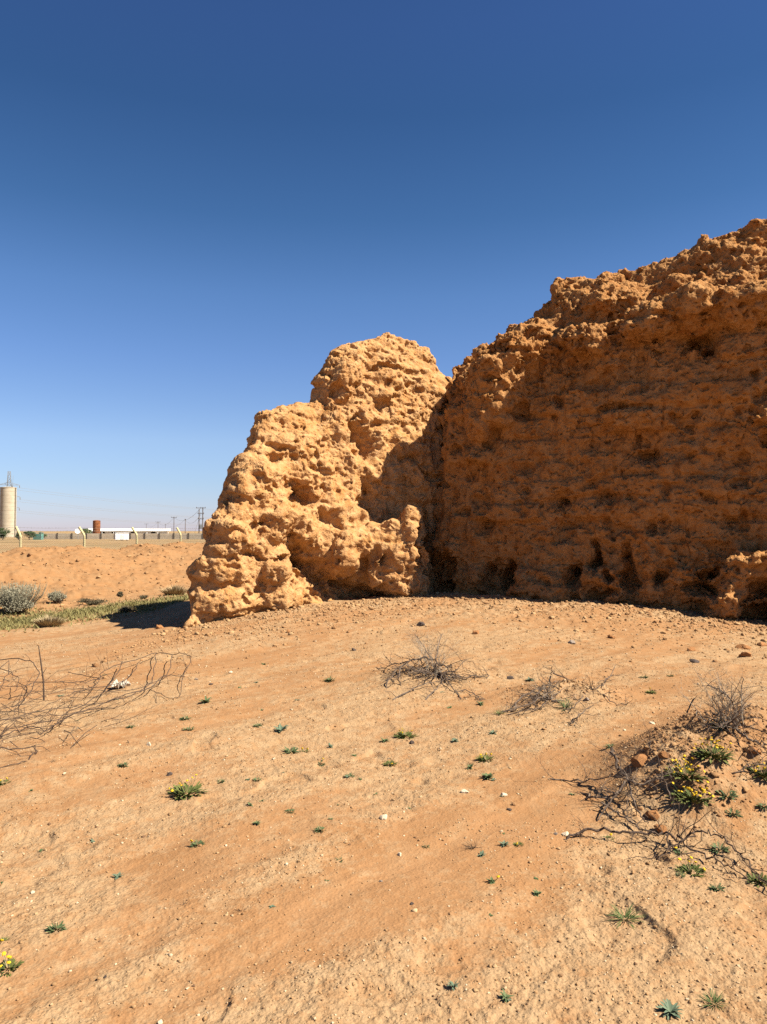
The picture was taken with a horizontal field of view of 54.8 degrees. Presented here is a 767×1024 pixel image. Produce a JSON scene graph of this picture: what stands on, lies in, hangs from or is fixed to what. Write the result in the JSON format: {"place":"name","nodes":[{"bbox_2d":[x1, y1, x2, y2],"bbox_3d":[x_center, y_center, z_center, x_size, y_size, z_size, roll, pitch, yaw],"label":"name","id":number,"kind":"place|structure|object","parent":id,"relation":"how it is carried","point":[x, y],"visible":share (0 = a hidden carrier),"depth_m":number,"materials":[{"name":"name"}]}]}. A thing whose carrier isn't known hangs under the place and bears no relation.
{"place":"outdoors","nodes":[
{"label":"outdoors","id":0,"kind":"place"},
{"bbox_2d":[31,614,67,626],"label":"dry grass","id":1,"kind":"structure","parent":0,"point":[48,621],"depth_m":13.96,"materials":[{"name":"beige plant"}]},
{"bbox_2d":[0,593,188,635],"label":"grass","id":2,"kind":"structure","parent":0,"point":[15,623],"depth_m":16.13,"materials":[{"name":"plant"}]},
{"bbox_2d":[44,533,203,538],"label":"block wall","id":3,"kind":"structure","parent":0,"point":[132,535],"depth_m":230.80,"materials":[{"name":"concrete"}]},
{"bbox_2d":[83,528,170,532],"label":"white shed","id":4,"kind":"structure","parent":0,"point":[122,530],"depth_m":417.20,"materials":[{"name":"paint"}]},
{"bbox_2d":[159,584,188,594],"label":"dry grass","id":5,"kind":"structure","parent":0,"point":[173,590],"depth_m":20.14,"materials":[{"name":"beige plant"}]},
{"bbox_2d":[0,531,766,1023],"bbox_3d":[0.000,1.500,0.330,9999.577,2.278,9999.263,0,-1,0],"label":"ground","id":6,"kind":"structure","parent":0,"point":[446,863],"depth_m":4.08,"materials":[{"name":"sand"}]},
{"bbox_2d":[0,528,10,538],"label":"tree","id":7,"kind":"object","parent":6,"relation":"on","point":[4,533],"visible":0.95,"depth_m":207.78,"materials":[{"name":"green plant"}]},
{"bbox_2d":[0,777,10,785],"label":"flowering weed","id":8,"kind":"object","parent":6,"relation":"on","point":[3,780],"visible":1,"depth_m":4.73,"materials":[{"name":"plant"}]},
{"bbox_2d":[0,486,16,536],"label":"concrete silo","id":9,"kind":"object","parent":6,"relation":"on","point":[8,496],"visible":0.91,"depth_m":297.64,"materials":[{"name":"concrete"}]},
{"bbox_2d":[3,471,19,510],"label":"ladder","id":10,"kind":"object","parent":9,"relation":"attached to","point":[8,481],"visible":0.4,"depth_m":380.17,"materials":[{"name":"metal"}]},
{"bbox_2d":[0,951,23,976],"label":"flowering weed","id":11,"kind":"object","parent":6,"relation":"on","point":[6,963],"visible":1,"depth_m":2.78,"materials":[{"name":"plant"}]},
{"bbox_2d":[0,580,48,613],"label":"grey bush","id":12,"kind":"object","parent":6,"relation":"on","point":[10,601],"visible":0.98,"depth_m":16.03,"materials":[{"name":"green plant"}]},
{"bbox_2d":[23,531,36,538],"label":"tree","id":13,"kind":"object","parent":6,"relation":"on","point":[30,533],"visible":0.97,"depth_m":211.54,"materials":[{"name":"green plant"}]},
{"bbox_2d":[33,532,43,539],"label":"netted shelter","id":14,"kind":"object","parent":6,"relation":"on","point":[39,536],"visible":0.84,"depth_m":213.90,"materials":[{"name":"fabric"}]},
{"bbox_2d":[38,645,45,699],"bbox_3d":[-3.307,1.583,7.165,0.083,0.581,0.017,0,-1,0],"label":"upright stick","id":15,"kind":"object","parent":6,"relation":"on","point":[42,672],"visible":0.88,"depth_m":7.16,"materials":[{"name":"brown wood"}]},
{"bbox_2d":[44,915,65,933],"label":"feathery weed","id":16,"kind":"object","parent":6,"relation":"on","point":[55,927],"visible":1,"depth_m":3.00,"materials":[{"name":"plant"}]},
{"bbox_2d":[45,589,67,603],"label":"grey bush","id":17,"kind":"object","parent":6,"relation":"on","point":[56,598],"visible":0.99,"depth_m":18.02,"materials":[{"name":"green plant"}]},
{"bbox_2d":[76,598,107,604],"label":"bush","id":18,"kind":"object","parent":6,"relation":"on","point":[91,601],"visible":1,"depth_m":18.09,"materials":[{"name":"green plant"}]},
{"bbox_2d":[93,520,100,532],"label":"rusty tank","id":19,"kind":"object","parent":6,"relation":"on","point":[96,526],"visible":0.77,"depth_m":278.81,"materials":[{"name":"metal"}]},
{"bbox_2d":[0,639,196,767],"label":"dead branches","id":20,"kind":"object","parent":6,"relation":"on","point":[43,715],"visible":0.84,"depth_m":6.63,"materials":[{"name":"brown wood"}]},
{"bbox_2d":[0,541,205,616],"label":"bank clods","id":21,"kind":"object","parent":6,"relation":"on","point":[46,564],"visible":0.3,"depth_m":22.30,"materials":[{"name":"brown soil"}]},
{"bbox_2d":[0,526,205,552],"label":"chain link fence","id":22,"kind":"object","parent":6,"relation":"on","point":[80,529],"visible":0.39,"depth_m":29.45,"materials":[{"name":"grey metal"}]},
{"bbox_2d":[113,872,123,879],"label":"rosette weed","id":23,"kind":"object","parent":6,"relation":"on","point":[117,876],"visible":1,"depth_m":3.51,"materials":[{"name":"green plant"}]},
{"bbox_2d":[110,679,130,688],"bbox_3d":[-2.712,1.766,7.621,0.196,0.083,0.170,1,-2,-23],"label":"crumpled scrap","id":24,"kind":"object","parent":6,"relation":"on","point":[126,683],"visible":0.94,"depth_m":7.58,"materials":[{"name":"white paper"}]},
{"bbox_2d":[115,533,128,539],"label":"white cabin","id":25,"kind":"object","parent":6,"relation":"on","point":[117,537],"visible":0.74,"depth_m":199.83,"materials":[{"name":"metal"}]},
{"bbox_2d":[117,760,127,767],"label":"feathery weed","id":26,"kind":"object","parent":6,"relation":"on","point":[124,763],"visible":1,"depth_m":5.09,"materials":[{"name":"plant"}]},
{"bbox_2d":[116,605,137,612],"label":"bush","id":27,"kind":"object","parent":6,"relation":"on","point":[125,608],"visible":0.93,"depth_m":15.98,"materials":[{"name":"green plant"}]},
{"bbox_2d":[179,711,191,720],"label":"feathery weed","id":28,"kind":"object","parent":6,"relation":"on","point":[184,717],"visible":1,"depth_m":6.33,"materials":[{"name":"plant"}]},
{"bbox_2d":[167,774,207,800],"bbox_3d":[-1.231,1.692,4.610,0.267,0.153,0.278,-1,-2,36],"label":"flowering weed","id":29,"kind":"object","parent":6,"relation":"on","point":[186,789],"visible":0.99,"depth_m":4.61,"materials":[{"name":"plant"}]},
{"bbox_2d":[182,722,193,730],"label":"feathery weed","id":30,"kind":"object","parent":6,"relation":"on","point":[189,729],"visible":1,"depth_m":5.99,"materials":[{"name":"plant"}]},
{"bbox_2d":[190,838,204,847],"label":"feathery weed","id":31,"kind":"object","parent":6,"relation":"on","point":[196,843],"visible":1,"depth_m":3.81,"materials":[{"name":"plant"}]},
{"bbox_2d":[195,507,205,532],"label":"twin power pole","id":32,"kind":"object","parent":6,"relation":"on","point":[200,525],"visible":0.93,"depth_m":289.88,"materials":[{"name":"metal"}]},
{"bbox_2d":[197,696,211,703],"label":"rosette weed","id":33,"kind":"object","parent":6,"relation":"on","point":[206,700],"visible":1,"depth_m":6.97,"materials":[{"name":"green plant"}]},
{"bbox_2d":[273,723,287,731],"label":"rosette weed","id":34,"kind":"object","parent":6,"relation":"on","point":[279,728],"visible":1,"depth_m":5.96,"materials":[{"name":"green plant"}]},
{"bbox_2d":[282,739,298,753],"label":"feathery weed","id":35,"kind":"object","parent":6,"relation":"on","point":[292,750],"visible":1,"depth_m":5.45,"materials":[{"name":"plant"}]},
{"bbox_2d":[313,820,323,832],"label":"feathery weed","id":36,"kind":"object","parent":6,"relation":"on","point":[319,828],"visible":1,"depth_m":3.94,"materials":[{"name":"plant"}]},
{"bbox_2d":[324,672,335,681],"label":"feathery weed","id":37,"kind":"object","parent":6,"relation":"on","point":[328,679],"visible":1,"depth_m":7.86,"materials":[{"name":"plant"}]},
{"bbox_2d":[379,814,386,819],"bbox_3d":[-0.001,1.686,4.086,0.046,0.029,0.041,-8,5,43],"label":"stone","id":38,"kind":"object","parent":6,"relation":"on","point":[383,817],"visible":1,"depth_m":4.08,"materials":[{"name":"white stone"}]},
{"bbox_2d":[383,757,398,766],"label":"flowering weed","id":39,"kind":"object","parent":6,"relation":"on","point":[391,762],"visible":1,"depth_m":5.18,"materials":[{"name":"plant"}]},
{"bbox_2d":[394,724,416,738],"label":"flowering weed","id":40,"kind":"object","parent":6,"relation":"on","point":[402,734],"visible":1,"depth_m":5.83,"materials":[{"name":"plant"}]},
{"bbox_2d":[86,591,766,678],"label":"rubble","id":41,"kind":"object","parent":6,"relation":"on","point":[481,597],"visible":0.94,"depth_m":11.99,"materials":[{"name":"brown stone"}]},
{"bbox_2d":[375,612,491,701],"bbox_3d":[0.521,1.460,8.023,1.272,0.947,2.528,0,-1,0],"label":"dry shrub","id":42,"kind":"object","parent":6,"relation":"on","point":[445,674],"visible":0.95,"depth_m":7.69,"materials":[{"name":"plant"}]},
{"bbox_2d":[447,980,458,989],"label":"rosette weed","id":43,"kind":"object","parent":6,"relation":"on","point":[452,984],"visible":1,"depth_m":2.59,"materials":[{"name":"green plant"}]},
{"bbox_2d":[463,839,478,848],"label":"dry weed","id":44,"kind":"object","parent":6,"relation":"on","point":[473,847],"visible":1,"depth_m":3.72,"materials":[{"name":"brown plant"}]},
{"bbox_2d":[183,218,766,627],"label":"ruined wall","id":45,"kind":"structure","parent":6,"relation":"on","point":[602,436],"depth_m":13.84,"materials":[{"name":"brown stone"}]},
{"bbox_2d":[474,751,493,762],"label":"flowering weed","id":46,"kind":"object","parent":6,"relation":"on","point":[485,757],"visible":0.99,"depth_m":5.16,"materials":[{"name":"plant"}]},
{"bbox_2d":[482,773,493,779],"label":"rosette weed","id":47,"kind":"object","parent":6,"relation":"on","point":[488,776],"visible":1,"depth_m":4.76,"materials":[{"name":"green plant"}]},
{"bbox_2d":[485,875,499,883],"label":"rosette weed","id":48,"kind":"object","parent":6,"relation":"on","point":[491,880],"visible":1,"depth_m":3.36,"materials":[{"name":"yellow plant"}]},
{"bbox_2d":[498,840,509,846],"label":"rosette weed","id":49,"kind":"object","parent":6,"relation":"on","point":[504,843],"visible":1,"depth_m":3.75,"materials":[{"name":"green plant"}]},
{"bbox_2d":[500,988,513,1002],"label":"rosette weed","id":50,"kind":"object","parent":6,"relation":"on","point":[504,995],"visible":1,"depth_m":2.53,"materials":[{"name":"green plant"}]},
{"bbox_2d":[513,841,523,846],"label":"flowering weed","id":51,"kind":"object","parent":6,"relation":"on","point":[517,843],"visible":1,"depth_m":3.75,"materials":[{"name":"plant"}]},
{"bbox_2d":[532,889,540,896],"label":"rosette weed","id":52,"kind":"object","parent":6,"relation":"on","point":[536,892],"visible":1,"depth_m":3.26,"materials":[{"name":"green plant"}]},
{"bbox_2d":[487,657,632,725],"bbox_3d":[1.781,1.651,6.990,1.150,0.510,2.383,-1,-2,24],"label":"dry shrub","id":53,"kind":"object","parent":6,"relation":"on","point":[536,697],"visible":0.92,"depth_m":6.64,"materials":[{"name":"plant"}]},
{"bbox_2d":[353,662,766,841],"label":"mound crumbs","id":54,"kind":"object","parent":6,"relation":"on","point":[714,774],"visible":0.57,"depth_m":4.59,"materials":[{"name":"brown soil"}]},
{"bbox_2d":[556,698,576,710],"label":"grass tuft","id":55,"kind":"object","parent":6,"relation":"on","point":[563,706],"visible":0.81,"depth_m":6.53,"materials":[{"name":"plant"}]},
{"bbox_2d":[603,738,615,748],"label":"feathery weed","id":56,"kind":"object","parent":6,"relation":"on","point":[609,745],"visible":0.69,"depth_m":5.11,"materials":[{"name":"plant"}]},
{"bbox_2d":[536,713,706,835],"bbox_3d":[1.433,1.510,4.274,0.942,0.638,0.919,0,-1,0],"label":"gnarled branch","id":57,"kind":"object","parent":6,"relation":"on","point":[623,784],"visible":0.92,"depth_m":4.26,"materials":[{"name":"brown wood"}]},
{"bbox_2d":[606,903,643,929],"bbox_3d":[0.996,1.658,3.029,0.183,0.063,0.176,0,-1,-6],"label":"grass tuft","id":58,"kind":"object","parent":6,"relation":"on","point":[626,915],"visible":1,"depth_m":3.05,"materials":[{"name":"green plant"}]},
{"bbox_2d":[631,753,647,767],"bbox_3d":[1.564,1.521,4.482,0.101,0.099,0.135,-8,5,-11],"label":"earth clod","id":59,"kind":"object","parent":6,"relation":"on","point":[637,762],"visible":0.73,"depth_m":4.46,"materials":[{"name":"orange soil"}]},
{"bbox_2d":[645,687,655,693],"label":"flowering weed","id":60,"kind":"object","parent":6,"relation":"on","point":[651,692],"visible":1,"depth_m":7.12,"materials":[{"name":"plant"}]},
{"bbox_2d":[645,810,659,819],"bbox_3d":[1.482,1.669,4.078,0.081,0.051,0.080,6,-2,33],"label":"earth clod","id":61,"kind":"object","parent":6,"relation":"on","point":[655,815],"visible":0.94,"depth_m":4.05,"materials":[{"name":"orange soil"}]},
{"bbox_2d":[653,824,666,834],"bbox_3d":[1.457,1.676,3.897,0.075,0.058,0.054,-1,-2,41],"label":"earth clod","id":62,"kind":"object","parent":6,"relation":"on","point":[663,827],"visible":0.74,"depth_m":3.88,"materials":[{"name":"orange soil"}]},
{"bbox_2d":[658,751,668,758],"bbox_3d":[1.661,1.443,4.393,0.068,0.054,0.046,-3,3,33],"label":"earth clod","id":63,"kind":"object","parent":6,"relation":"on","point":[663,754],"visible":0.87,"depth_m":4.38,"materials":[{"name":"orange soil"}]},
{"bbox_2d":[564,772,766,883],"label":"creeping branch","id":64,"kind":"object","parent":6,"relation":"on","point":[648,834],"visible":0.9,"depth_m":3.69,"materials":[{"name":"brown wood"}]},
{"bbox_2d":[656,999,683,1019],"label":"rosette weed","id":65,"kind":"object","parent":6,"relation":"on","point":[668,1008],"visible":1,"depth_m":2.46,"materials":[{"name":"green plant"}]},
{"bbox_2d":[673,841,686,854],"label":"feathery weed","id":66,"kind":"object","parent":6,"relation":"on","point":[676,851],"visible":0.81,"depth_m":3.66,"materials":[{"name":"plant"}]},
{"bbox_2d":[663,751,709,781],"bbox_3d":[1.746,1.454,4.261,0.261,0.158,0.246,1,-2,-21],"label":"flowering weed","id":67,"kind":"object","parent":6,"relation":"on","point":[684,771],"visible":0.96,"depth_m":4.24,"materials":[{"name":"plant"}]},
{"bbox_2d":[673,853,705,877],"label":"flowering weed","id":68,"kind":"object","parent":6,"relation":"on","point":[687,868],"visible":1,"depth_m":3.46,"materials":[{"name":"plant"}]},
{"bbox_2d":[665,776,714,806],"bbox_3d":[1.705,1.541,4.112,0.266,0.134,0.239,0,-1,5],"label":"flowering weed","id":69,"kind":"object","parent":6,"relation":"on","point":[690,797],"visible":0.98,"depth_m":4.08,"materials":[{"name":"plant"}]},
{"bbox_2d":[687,647,695,650],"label":"earth clod","id":70,"kind":"object","parent":6,"relation":"on","point":[691,649],"visible":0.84,"depth_m":9.43,"materials":[{"name":"brown soil"}]},
{"bbox_2d":[689,659,699,662],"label":"earth clod","id":71,"kind":"object","parent":6,"relation":"on","point":[694,660],"visible":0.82,"depth_m":8.65,"materials":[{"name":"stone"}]},
{"bbox_2d":[697,987,726,1010],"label":"grass tuft","id":72,"kind":"object","parent":6,"relation":"on","point":[714,1000],"visible":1,"depth_m":2.51,"materials":[{"name":"green plant"}]},
{"bbox_2d":[691,733,736,764],"bbox_3d":[1.942,1.384,4.354,0.262,0.138,0.244,0,-2,15],"label":"flowering weed","id":73,"kind":"object","parent":6,"relation":"on","point":[712,752],"visible":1,"depth_m":4.35,"materials":[{"name":"plant"}]},
{"bbox_2d":[709,876,725,891],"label":"feathery weed","id":74,"kind":"object","parent":6,"relation":"on","point":[714,888],"visible":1,"depth_m":3.25,"materials":[{"name":"plant"}]},
{"bbox_2d":[708,832,729,853],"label":"feathery weed","id":75,"kind":"object","parent":6,"relation":"on","point":[714,845],"visible":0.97,"depth_m":3.66,"materials":[{"name":"plant"}]},
{"bbox_2d":[673,640,766,737],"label":"dry shrub","id":76,"kind":"object","parent":6,"relation":"on","point":[735,715],"visible":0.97,"depth_m":4.67,"materials":[{"name":"plant"}]},
{"bbox_2d":[716,782,739,799],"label":"feathery weed","id":77,"kind":"object","parent":6,"relation":"on","point":[732,793],"visible":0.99,"depth_m":4.08,"materials":[{"name":"plant"}]},
{"bbox_2d":[691,672,766,773],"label":"arching branch","id":78,"kind":"object","parent":6,"relation":"on","point":[747,738],"visible":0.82,"depth_m":4.55,"materials":[{"name":"plant"}]},
{"bbox_2d":[725,804,741,816],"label":"feathery weed","id":79,"kind":"object","parent":6,"relation":"on","point":[732,812],"visible":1,"depth_m":3.97,"materials":[{"name":"plant"}]},
{"bbox_2d":[735,644,750,648],"bbox_3d":[4.736,1.795,9.748,0.214,0.118,0.105,-1,-5,12],"label":"earth clod","id":80,"kind":"object","parent":6,"relation":"on","point":[742,646],"visible":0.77,"depth_m":9.72,"materials":[{"name":"brown soil"}]},
{"bbox_2d":[738,652,751,656],"bbox_3d":[4.480,1.781,9.174,0.162,0.110,0.094,-1,-2,44],"label":"earth clod","id":81,"kind":"object","parent":6,"relation":"on","point":[745,654],"visible":0.74,"depth_m":9.14,"materials":[{"name":"brown soil"}]},
{"bbox_2d":[747,746,760,753],"bbox_3d":[2.200,1.415,4.390,0.056,0.044,0.087,0,-2,-15],"label":"earth clod","id":82,"kind":"object","parent":6,"relation":"on","point":[757,750],"visible":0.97,"depth_m":4.37,"materials":[{"name":"orange soil"}]},
{"bbox_2d":[746,759,766,779],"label":"flowering weed","id":83,"kind":"object","parent":6,"relation":"on","point":[762,775],"visible":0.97,"depth_m":4.22,"materials":[{"name":"plant"}]},
{"bbox_2d":[747,870,766,887],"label":"flowering weed","id":84,"kind":"object","parent":6,"relation":"on","point":[753,879],"visible":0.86,"depth_m":3.33,"materials":[{"name":"plant"}]},
{"bbox_2d":[756,800,766,808],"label":"feathery weed","id":85,"kind":"object","parent":6,"relation":"on","point":[761,804],"visible":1,"depth_m":4.01,"materials":[{"name":"plant"}]},
{"bbox_2d":[757,642,766,646],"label":"earth clod","id":86,"kind":"object","parent":6,"relation":"on","point":[762,644],"visible":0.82,"depth_m":10.01,"materials":[{"name":"brown soil"}]},
{"bbox_2d":[0,0,766,530],"label":"sky","id":87,"kind":"structure","parent":0,"point":[202,202],"materials":[{"name":"blue"}]}
]}

